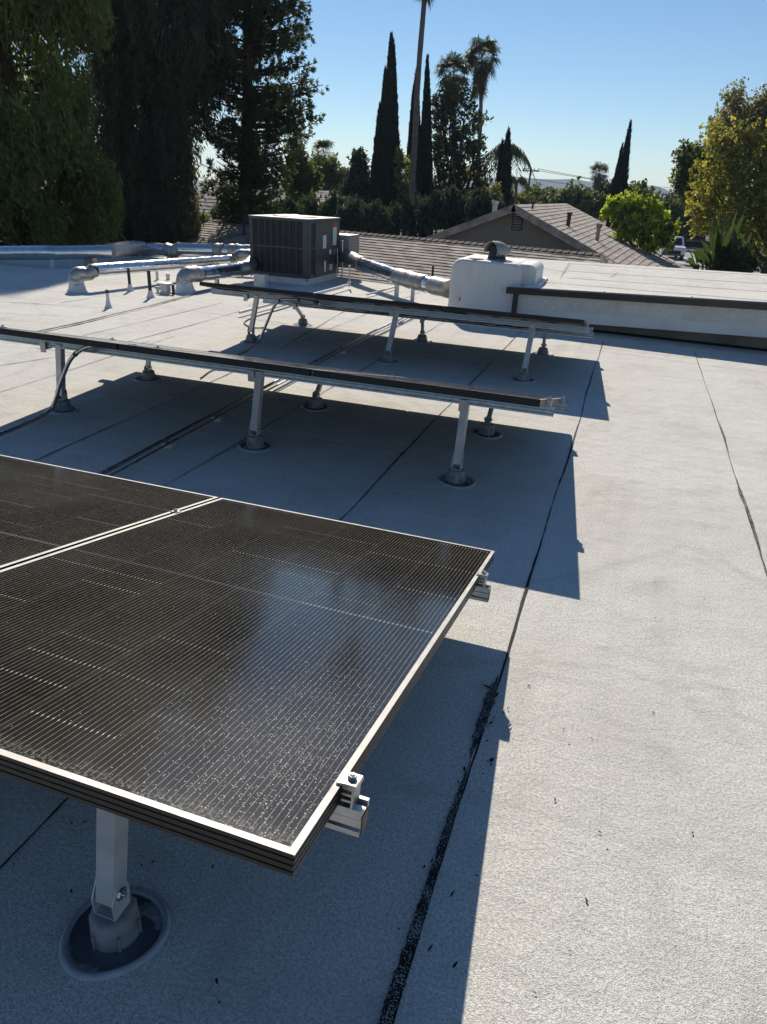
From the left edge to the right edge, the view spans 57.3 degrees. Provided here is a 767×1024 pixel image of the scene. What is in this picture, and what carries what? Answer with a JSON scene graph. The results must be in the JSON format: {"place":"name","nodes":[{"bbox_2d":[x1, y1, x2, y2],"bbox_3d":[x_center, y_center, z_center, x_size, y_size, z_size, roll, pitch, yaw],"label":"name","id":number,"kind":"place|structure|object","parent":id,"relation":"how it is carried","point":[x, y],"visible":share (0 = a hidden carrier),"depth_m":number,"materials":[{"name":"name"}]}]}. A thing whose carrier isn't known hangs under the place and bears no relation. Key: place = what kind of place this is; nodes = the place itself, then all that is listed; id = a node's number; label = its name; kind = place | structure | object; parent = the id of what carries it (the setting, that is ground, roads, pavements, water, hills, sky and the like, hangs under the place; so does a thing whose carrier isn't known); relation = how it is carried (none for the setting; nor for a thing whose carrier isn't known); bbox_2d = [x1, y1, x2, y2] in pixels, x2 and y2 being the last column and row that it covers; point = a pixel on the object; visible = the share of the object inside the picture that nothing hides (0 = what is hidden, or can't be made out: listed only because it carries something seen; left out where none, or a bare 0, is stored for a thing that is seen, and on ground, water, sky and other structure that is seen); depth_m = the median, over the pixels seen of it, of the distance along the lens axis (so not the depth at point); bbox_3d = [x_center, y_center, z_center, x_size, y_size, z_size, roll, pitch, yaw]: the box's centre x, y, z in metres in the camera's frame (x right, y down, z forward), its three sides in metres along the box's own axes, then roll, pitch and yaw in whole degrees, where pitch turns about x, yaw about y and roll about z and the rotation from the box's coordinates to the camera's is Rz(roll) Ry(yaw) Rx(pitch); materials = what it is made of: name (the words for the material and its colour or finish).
{"place":"outdoors","nodes":[
{"label":"outdoors","id":0,"kind":"place"},
{"bbox_2d":[193,195,219,221],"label":"distant house","id":1,"kind":"structure","parent":0,"point":[211,201],"depth_m":43.24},
{"bbox_2d":[11,0,766,191],"label":"sky","id":2,"kind":"structure","parent":0,"point":[573,78],"materials":[{"name":"blue"}]},
{"bbox_2d":[41,179,753,248],"bbox_3d":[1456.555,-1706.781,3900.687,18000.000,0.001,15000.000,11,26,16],"label":"ground","id":3,"kind":"structure","parent":0,"point":[199,188],"depth_m":346.48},
{"bbox_2d":[0,0,126,245],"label":"weeping tree","id":4,"kind":"object","parent":3,"relation":"on","point":[45,132],"visible":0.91,"depth_m":17.42,"materials":[{"name":"green plant"}]},
{"bbox_2d":[93,209,144,242],"bbox_3d":[-10.536,-10.251,27.356,3.067,3.441,2.457,11,26,16],"label":"shrub","id":5,"kind":"object","parent":3,"relation":"on","point":[124,234],"visible":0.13,"depth_m":26.36,"materials":[{"name":"green plant"}]},
{"bbox_2d":[81,0,239,255],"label":"weeping conifer","id":6,"kind":"object","parent":3,"relation":"on","point":[160,49],"visible":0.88,"depth_m":24.46,"materials":[{"name":"green plant"}]},
{"bbox_2d":[197,202,210,223],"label":"shrub","id":7,"kind":"object","parent":3,"relation":"on","point":[206,219],"visible":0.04,"depth_m":31.87,"materials":[{"name":"green plant"}]},
{"bbox_2d":[207,201,232,219],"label":"shrub","id":8,"kind":"object","parent":3,"relation":"on","point":[215,210],"visible":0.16,"depth_m":34.34,"materials":[{"name":"green plant"}]},
{"bbox_2d":[189,0,329,223],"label":"evergreen tree","id":9,"kind":"object","parent":3,"relation":"on","point":[268,104],"visible":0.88,"depth_m":25.86,"materials":[{"name":"green plant"}]},
{"bbox_2d":[254,195,279,214],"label":"juniper shrub","id":10,"kind":"object","parent":3,"relation":"on","point":[263,204],"visible":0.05,"depth_m":35.54,"materials":[{"name":"green plant"}]},
{"bbox_2d":[273,195,304,214],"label":"juniper shrub","id":11,"kind":"object","parent":3,"relation":"on","point":[289,202],"visible":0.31,"depth_m":35.11,"materials":[{"name":"green plant"}]},
{"bbox_2d":[281,128,324,203],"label":"leafy tree","id":12,"kind":"object","parent":3,"relation":"on","point":[305,180],"visible":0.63,"depth_m":41.33,"materials":[{"name":"green plant"}]},
{"bbox_2d":[295,188,322,215],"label":"juniper shrub","id":13,"kind":"object","parent":3,"relation":"on","point":[307,204],"visible":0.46,"depth_m":36.63,"materials":[{"name":"green plant"}]},
{"bbox_2d":[311,139,337,162],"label":"fan palm","id":14,"kind":"object","parent":3,"relation":"on","point":[323,144],"visible":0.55,"depth_m":57.72,"materials":[{"name":"green plant"}]},
{"bbox_2d":[308,148,347,190],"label":"leafy tree","id":15,"kind":"object","parent":3,"relation":"on","point":[334,176],"visible":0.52,"depth_m":55.85,"materials":[{"name":"green plant"}]},
{"bbox_2d":[310,188,351,230],"bbox_3d":[-2.675,-14.719,36.982,2.339,4.304,1.966,11,26,16],"label":"juniper shrub","id":16,"kind":"object","parent":3,"relation":"on","point":[328,206],"visible":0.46,"depth_m":35.96,"materials":[{"name":"green plant"}]},
{"bbox_2d":[272,190,398,235],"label":"distant house","id":17,"kind":"structure","parent":3,"relation":"on","point":[323,199],"depth_m":48.76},
{"bbox_2d":[334,193,366,231],"bbox_3d":[-1.455,-13.568,34.700,2.159,4.235,1.772,11,26,16],"label":"juniper shrub","id":18,"kind":"object","parent":3,"relation":"on","point":[345,212],"visible":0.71,"depth_m":33.97,"materials":[{"name":"green plant"}]},
{"bbox_2d":[338,146,370,201],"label":"conifer tree","id":19,"kind":"object","parent":3,"relation":"on","point":[357,179],"visible":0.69,"depth_m":47.72,"materials":[{"name":"green plant"}]},
{"bbox_2d":[353,198,394,233],"bbox_3d":[-0.525,-13.166,34.209,1.916,4.007,1.808,11,26,16],"label":"juniper shrub","id":20,"kind":"object","parent":3,"relation":"on","point":[373,216],"visible":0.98,"depth_m":33.46,"materials":[{"name":"green plant"}]},
{"bbox_2d":[0,256,766,1023],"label":"flat roofed house","id":21,"kind":"structure","parent":3,"relation":"on","point":[596,664],"depth_m":2.32,"materials":[{"name":"white paint"}]},
{"bbox_2d":[0,344,135,436],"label":"flexible conduit","id":22,"kind":"object","parent":21,"relation":"on","point":[76,353],"visible":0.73,"depth_m":4.31,"materials":[{"name":"metal"}]},
{"bbox_2d":[104,289,112,307],"bbox_3d":[-3.244,-2.510,8.258,0.098,0.204,0.107,11,26,16],"label":"vent pipe","id":23,"kind":"object","parent":21,"relation":"on","point":[108,304],"visible":1,"depth_m":8.25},
{"bbox_2d":[0,240,249,267],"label":"insulated duct","id":24,"kind":"object","parent":21,"relation":"on","point":[90,253],"visible":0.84,"depth_m":11.99,"materials":[{"name":"silver metal"}]},
{"bbox_2d":[126,268,133,290],"bbox_3d":[-3.458,-3.161,9.537,0.106,0.299,0.110,11,26,16],"label":"vent pipe","id":25,"kind":"object","parent":21,"relation":"on","point":[129,287],"visible":1,"depth_m":9.54,"materials":[{"name":"metal"}]},
{"bbox_2d":[146,270,155,297],"bbox_3d":[-3.031,-2.954,9.089,0.120,0.339,0.118,11,26,16],"label":"vent pipe","id":26,"kind":"object","parent":21,"relation":"on","point":[150,294],"visible":1,"depth_m":9.09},
{"bbox_2d":[66,249,249,292],"bbox_3d":[-3.275,-3.697,10.588,0.538,0.414,3.611,17,28,27],"label":"insulated duct","id":27,"kind":"object","parent":21,"relation":"on","point":[78,276],"visible":0.86,"depth_m":9.98,"materials":[{"name":"silver metal"}]},
{"bbox_2d":[155,282,172,293],"bbox_3d":[-2.989,-3.040,9.522,0.250,0.140,0.110,11,26,16],"label":"junction box","id":28,"kind":"object","parent":21,"relation":"on","point":[164,287],"visible":0.98,"depth_m":9.49,"materials":[{"name":"white metal"}]},
{"bbox_2d":[171,284,174,294],"bbox_3d":[-2.838,-3.003,9.469,0.040,0.129,0.040,11,26,16],"label":"vent pipe","id":29,"kind":"object","parent":21,"relation":"on","point":[173,289],"visible":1,"depth_m":9.46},
{"bbox_2d":[175,255,256,292],"bbox_3d":[-2.433,-3.555,10.420,0.347,0.378,2.000,13,26,20],"label":"insulated duct","id":30,"kind":"object","parent":21,"relation":"on","point":[187,277],"visible":0.98,"depth_m":10.02,"materials":[{"name":"silver metal"}]},
{"bbox_2d":[0,455,494,981],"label":"solar array","id":31,"kind":"object","parent":21,"relation":"on","point":[238,679],"visible":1,"depth_m":1.50,"materials":[{"name":"black glass"}]},
{"bbox_2d":[97,318,407,475],"bbox_3d":[-0.939,-0.807,4.989,0.098,0.058,9.653,10,26,15],"label":"roof conduit","id":32,"kind":"object","parent":21,"relation":"on","point":[166,443],"visible":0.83,"depth_m":4.45,"materials":[{"name":"metal"}]},
{"bbox_2d":[254,273,267,286],"bbox_3d":[-1.832,-3.459,10.478,0.200,0.178,0.110,11,26,16],"label":"junction box","id":33,"kind":"object","parent":21,"relation":"on","point":[260,280],"visible":1,"depth_m":10.44,"materials":[{"name":"white metal"}]},
{"bbox_2d":[243,306,290,327],"bbox_3d":[-1.349,-2.384,8.430,0.324,0.013,1.944,5,25,3],"label":"roof cable","id":34,"kind":"object","parent":21,"relation":"on","point":[263,314],"visible":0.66,"depth_m":8.34,"materials":[{"name":"black rubber"}]},
{"bbox_2d":[235,298,319,355],"bbox_3d":[-0.952,-1.654,6.284,0.660,0.490,0.529,11,26,16],"label":"flexible conduit","id":35,"kind":"object","parent":21,"relation":"on","point":[314,302],"visible":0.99,"depth_m":6.38,"materials":[{"name":"metal"}]},
{"bbox_2d":[0,325,566,488],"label":"solar array","id":36,"kind":"object","parent":21,"relation":"on","point":[259,370],"visible":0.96,"depth_m":3.91,"materials":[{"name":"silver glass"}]},
{"bbox_2d":[238,265,350,313],"bbox_3d":[-1.087,-3.047,9.468,0.100,0.315,3.223,12,26,18],"label":"roof conduit","id":37,"kind":"object","parent":21,"relation":"on","point":[267,305],"visible":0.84,"depth_m":9.97,"materials":[{"name":"grey metal"}]},
{"bbox_2d":[248,214,358,284],"bbox_3d":[-1.274,-4.416,11.688,1.167,0.998,1.814,11,26,16],"label":"rooftop air conditioner","id":38,"kind":"object","parent":21,"relation":"on","point":[295,249],"visible":0.97,"depth_m":11.01,"materials":[{"name":"metal"}]},
{"bbox_2d":[366,286,394,294],"bbox_3d":[0.000,-3.376,10.677,0.040,0.025,1.262,12,26,19],"label":"roof conduit","id":39,"kind":"object","parent":21,"relation":"on","point":[380,291],"visible":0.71,"depth_m":10.54,"materials":[{"name":"grey metal"}]},
{"bbox_2d":[338,249,450,301],"bbox_3d":[0.050,-3.591,10.649,0.280,0.496,3.723,-9,27,-25],"label":"insulated duct","id":40,"kind":"object","parent":21,"relation":"on","point":[425,283],"visible":0.97,"depth_m":10.11,"materials":[{"name":"silver metal"}]},
{"bbox_2d":[199,282,593,382],"bbox_3d":[0.182,-1.856,6.782,3.552,0.584,1.695,11,26,16],"label":"solar array","id":41,"kind":"object","parent":21,"relation":"on","point":[531,324],"visible":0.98,"depth_m":6.31,"materials":[{"name":"black glass"}]},
{"bbox_2d":[448,254,547,312],"bbox_3d":[1.465,-2.845,8.920,1.095,0.723,0.912,11,26,16],"label":"duct housing","id":42,"kind":"object","parent":21,"relation":"on","point":[480,282],"visible":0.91,"depth_m":8.53,"materials":[{"name":"white metal"}]},
{"bbox_2d":[484,241,510,259],"bbox_3d":[1.403,-3.220,8.635,0.250,0.217,0.240,-18,32,-38],"label":"exhaust vent cap","id":43,"kind":"object","parent":42,"relation":"on","point":[497,250],"visible":0.99,"depth_m":8.57,"materials":[{"name":"silver metal"}]},
{"bbox_2d":[367,30,401,235],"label":"cypress tree","id":44,"kind":"object","parent":3,"relation":"on","point":[386,138],"visible":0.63,"depth_m":41.81,"materials":[{"name":"green plant"}]},
{"bbox_2d":[382,201,413,234],"bbox_3d":[0.520,-13.758,35.733,2.068,3.914,1.851,11,26,16],"label":"juniper shrub","id":45,"kind":"object","parent":3,"relation":"on","point":[399,218],"visible":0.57,"depth_m":34.74,"materials":[{"name":"green plant"}]},
{"bbox_2d":[393,145,417,235],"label":"leafy tree","id":46,"kind":"object","parent":3,"relation":"on","point":[402,192],"visible":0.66,"depth_m":41.38,"materials":[{"name":"green plant"}]},
{"bbox_2d":[130,201,687,283],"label":"neighbour house","id":47,"kind":"structure","parent":3,"relation":"on","point":[564,232],"depth_m":27.00,"materials":[{"name":"tile"}]},
{"bbox_2d":[401,192,424,236],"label":"juniper shrub","id":48,"kind":"object","parent":3,"relation":"on","point":[409,206],"visible":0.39,"depth_m":35.59,"materials":[{"name":"green plant"}]},
{"bbox_2d":[405,70,423,236],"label":"cypress tree","id":49,"kind":"object","parent":3,"relation":"on","point":[418,181],"visible":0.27,"depth_m":42.57,"materials":[{"name":"green plant"}]},
{"bbox_2d":[406,0,434,236],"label":"fan palm","id":50,"kind":"object","parent":3,"relation":"on","point":[416,107],"visible":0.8,"depth_m":37.95,"materials":[{"name":"brown plant"}]},
{"bbox_2d":[419,54,433,237],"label":"cypress tree","id":51,"kind":"object","parent":3,"relation":"on","point":[427,153],"visible":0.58,"depth_m":43.00,"materials":[{"name":"green plant"}]},
{"bbox_2d":[413,187,451,236],"bbox_3d":[2.348,-13.526,34.635,1.594,4.587,2.126,-14,29,-32],"label":"juniper shrub","id":52,"kind":"object","parent":3,"relation":"on","point":[428,212],"visible":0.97,"depth_m":33.87,"materials":[{"name":"green plant"}]},
{"bbox_2d":[437,184,465,230],"bbox_3d":[3.216,-13.607,34.665,1.938,4.793,1.542,11,26,16],"label":"juniper shrub","id":53,"kind":"object","parent":3,"relation":"on","point":[453,205],"visible":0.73,"depth_m":33.76,"materials":[{"name":"green plant"}]},
{"bbox_2d":[434,49,474,181],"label":"fan palm","id":54,"kind":"object","parent":3,"relation":"on","point":[456,61],"visible":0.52,"depth_m":43.56,"materials":[{"name":"green plant"}]},
{"bbox_2d":[457,191,468,222],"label":"juniper shrub","id":55,"kind":"object","parent":3,"relation":"on","point":[465,196],"visible":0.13,"depth_m":34.19,"materials":[{"name":"green plant"}]},
{"bbox_2d":[431,72,496,195],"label":"leafy tree","id":56,"kind":"object","parent":3,"relation":"on","point":[462,175],"visible":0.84,"depth_m":43.74,"materials":[{"name":"green plant"}]},
{"bbox_2d":[461,186,494,222],"bbox_3d":[4.469,-13.092,33.754,1.673,4.740,1.625,11,26,16],"label":"juniper shrub","id":57,"kind":"object","parent":3,"relation":"on","point":[479,204],"visible":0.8,"depth_m":32.87,"materials":[{"name":"green plant"}]},
{"bbox_2d":[462,33,503,173],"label":"fan palm","id":58,"kind":"object","parent":3,"relation":"on","point":[482,67],"visible":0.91,"depth_m":50.05,"materials":[{"name":"green plant"}]},
{"bbox_2d":[481,181,503,198],"bbox_3d":[5.324,-14.983,37.553,1.405,5.088,1.570,-20,33,-41],"label":"leafy tree","id":59,"kind":"object","parent":3,"relation":"on","point":[494,188],"visible":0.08,"depth_m":36.47,"materials":[{"name":"green plant"}]},
{"bbox_2d":[489,190,505,209],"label":"juniper shrub","id":60,"kind":"object","parent":3,"relation":"on","point":[501,204],"visible":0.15,"depth_m":33.80,"materials":[{"name":"green plant"}]},
{"bbox_2d":[495,126,512,206],"bbox_3d":[6.483,-16.826,38.477,1.200,7.771,1.297,11,26,16],"label":"cypress tree","id":61,"kind":"object","parent":3,"relation":"on","point":[504,179],"visible":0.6,"depth_m":37.61,"materials":[{"name":"green plant"}]},
{"bbox_2d":[473,143,538,187],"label":"feather palm","id":62,"kind":"object","parent":3,"relation":"on","point":[516,152],"visible":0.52,"depth_m":42.81,"materials":[{"name":"green plant"}]},
{"bbox_2d":[511,187,535,203],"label":"distant tree","id":63,"kind":"object","parent":3,"relation":"on","point":[521,199],"visible":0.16,"depth_m":71.55,"materials":[{"name":"green plant"}]},
{"bbox_2d":[511,175,537,204],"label":"feather palm","id":64,"kind":"object","parent":3,"relation":"on","point":[526,187],"visible":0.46,"depth_m":53.86,"materials":[{"name":"green plant"}]},
{"bbox_2d":[523,167,538,186],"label":"utility pole","id":65,"kind":"object","parent":3,"relation":"on","point":[530,175],"visible":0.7,"depth_m":85.02,"materials":[{"name":"brown wood"}]},
{"bbox_2d":[526,168,671,187],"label":"power line","id":66,"kind":"object","parent":65,"relation":"attached to","point":[587,178],"visible":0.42,"depth_m":90.33,"materials":[{"name":"metal"}]},
{"bbox_2d":[541,169,674,189],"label":"power line","id":67,"kind":"object","parent":65,"relation":"attached to","point":[589,178],"visible":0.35,"depth_m":89.11,"materials":[{"name":"metal"}]},
{"bbox_2d":[522,182,555,203],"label":"distant tree","id":68,"kind":"object","parent":3,"relation":"on","point":[536,190],"visible":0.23,"depth_m":79.94,"materials":[{"name":"green plant"}]},
{"bbox_2d":[535,186,567,203],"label":"distant tree","id":69,"kind":"object","parent":3,"relation":"on","point":[543,199],"visible":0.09,"depth_m":66.93,"materials":[{"name":"green plant"}]},
{"bbox_2d":[549,176,599,213],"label":"distant tree","id":70,"kind":"object","parent":3,"relation":"on","point":[578,197],"visible":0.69,"depth_m":63.11,"materials":[{"name":"green plant"}]},
{"bbox_2d":[586,181,608,221],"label":"distant tree","id":71,"kind":"object","parent":3,"relation":"on","point":[601,197],"visible":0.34,"depth_m":64.65,"materials":[{"name":"green plant"}]},
{"bbox_2d":[589,161,608,190],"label":"fan palm","id":72,"kind":"object","parent":3,"relation":"on","point":[601,168],"visible":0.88,"depth_m":95.58,"materials":[{"name":"green plant"}]},
{"bbox_2d":[597,178,612,221],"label":"distant tree","id":73,"kind":"object","parent":3,"relation":"on","point":[605,190],"visible":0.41,"depth_m":86.94,"materials":[{"name":"green plant"}]},
{"bbox_2d":[606,119,632,229],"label":"cypress tree","id":74,"kind":"object","parent":3,"relation":"on","point":[619,185],"visible":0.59,"depth_m":43.04,"materials":[{"name":"green plant"}]},
{"bbox_2d":[598,186,681,257],"bbox_3d":[13.373,-14.401,37.148,4.222,5.162,2.650,11,26,16],"label":"leafy tree","id":75,"kind":"object","parent":3,"relation":"on","point":[650,225],"visible":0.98,"depth_m":36.41,"materials":[{"name":"green plant"}]},
{"bbox_2d":[627,178,660,200],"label":"distant tree","id":76,"kind":"object","parent":3,"relation":"on","point":[643,185],"visible":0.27,"depth_m":72.72,"materials":[{"name":"green plant"}]},
{"bbox_2d":[659,189,689,222],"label":"distant tree","id":77,"kind":"object","parent":3,"relation":"on","point":[672,202],"visible":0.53,"depth_m":76.48,"materials":[{"name":"green plant"}]},
{"bbox_2d":[678,214,702,245],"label":"distant tree","id":78,"kind":"object","parent":3,"relation":"on","point":[685,229],"visible":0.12,"depth_m":81.41,"materials":[{"name":"green plant"}]},
{"bbox_2d":[673,223,710,247],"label":"distant house","id":79,"kind":"structure","parent":3,"relation":"on","point":[696,241],"depth_m":83.40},
{"bbox_2d":[673,227,705,246],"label":"garage door","id":80,"kind":"structure","parent":79,"relation":"in","point":[688,243],"depth_m":83.53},
{"bbox_2d":[667,118,736,243],"bbox_3d":[18.372,-17.791,40.674,4.322,8.872,3.099,11,26,16],"label":"leafy tree","id":81,"kind":"object","parent":3,"relation":"on","point":[688,153],"visible":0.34,"depth_m":39.85,"materials":[{"name":"green plant"}]},
{"bbox_2d":[697,201,725,245],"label":"distant tree","id":82,"kind":"object","parent":3,"relation":"on","point":[713,222],"visible":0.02,"depth_m":80.66,"materials":[{"name":"green plant"}]},
{"bbox_2d":[701,77,766,271],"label":"sparse tree","id":83,"kind":"object","parent":3,"relation":"on","point":[732,103],"visible":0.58,"depth_m":31.79,"materials":[{"name":"green plant"}]},
{"bbox_2d":[434,177,748,208],"bbox_3d":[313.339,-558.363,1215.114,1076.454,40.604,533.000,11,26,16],"label":"hills","id":84,"kind":"structure","parent":0,"point":[547,183],"depth_m":1251.14,"materials":[{"name":"grey"}]},
{"bbox_2d":[665,248,759,272],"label":"road","id":85,"kind":"structure","parent":0,"point":[687,254],"depth_m":67.70,"materials":[{"name":"grey asphalt"}]},
{"bbox_2d":[656,236,685,259],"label":"parked pickup","id":86,"kind":"object","parent":85,"relation":"on","point":[679,249],"visible":0.48,"depth_m":60.87,"materials":[{"name":"white paint"}]},
{"bbox_2d":[676,256,760,271],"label":"pavement","id":87,"kind":"structure","parent":0,"point":[684,260],"depth_m":59.75,"materials":[{"name":"grey concrete"}]},
{"label":"lawn","id":88,"kind":"structure","parent":0,"visible":0},
{"bbox_2d":[685,250,715,269],"bbox_3d":[11.076,-7.930,25.456,1.126,2.947,1.506,23,31,37],"label":"giant bird of paradise","id":89,"kind":"object","parent":88,"relation":"on","point":[692,263],"visible":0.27,"depth_m":25.19,"materials":[{"name":"green plant"}]},
{"bbox_2d":[691,208,744,269],"bbox_3d":[12.245,-8.896,26.003,1.906,4.359,1.851,11,26,16],"label":"giant bird of paradise","id":90,"kind":"object","parent":88,"relation":"on","point":[718,248],"visible":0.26,"depth_m":25.38,"materials":[{"name":"green plant"}]},
{"bbox_2d":[683,113,766,273],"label":"autumn tree","id":91,"kind":"object","parent":88,"relation":"on","point":[743,173],"visible":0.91,"depth_m":31.11,"materials":[{"name":"green plant"}]},
{"bbox_2d":[711,241,765,272],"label":"shrub","id":92,"kind":"object","parent":88,"relation":"on","point":[744,259],"visible":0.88,"depth_m":25.06,"materials":[{"name":"green plant"}]},
{"bbox_2d":[728,230,756,271],"bbox_3d":[13.136,-8.596,26.286,1.219,3.669,1.869,21,30,34],"label":"giant bird of paradise","id":93,"kind":"object","parent":88,"relation":"on","point":[735,238],"visible":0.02,"depth_m":25.65,"materials":[{"name":"green plant"}]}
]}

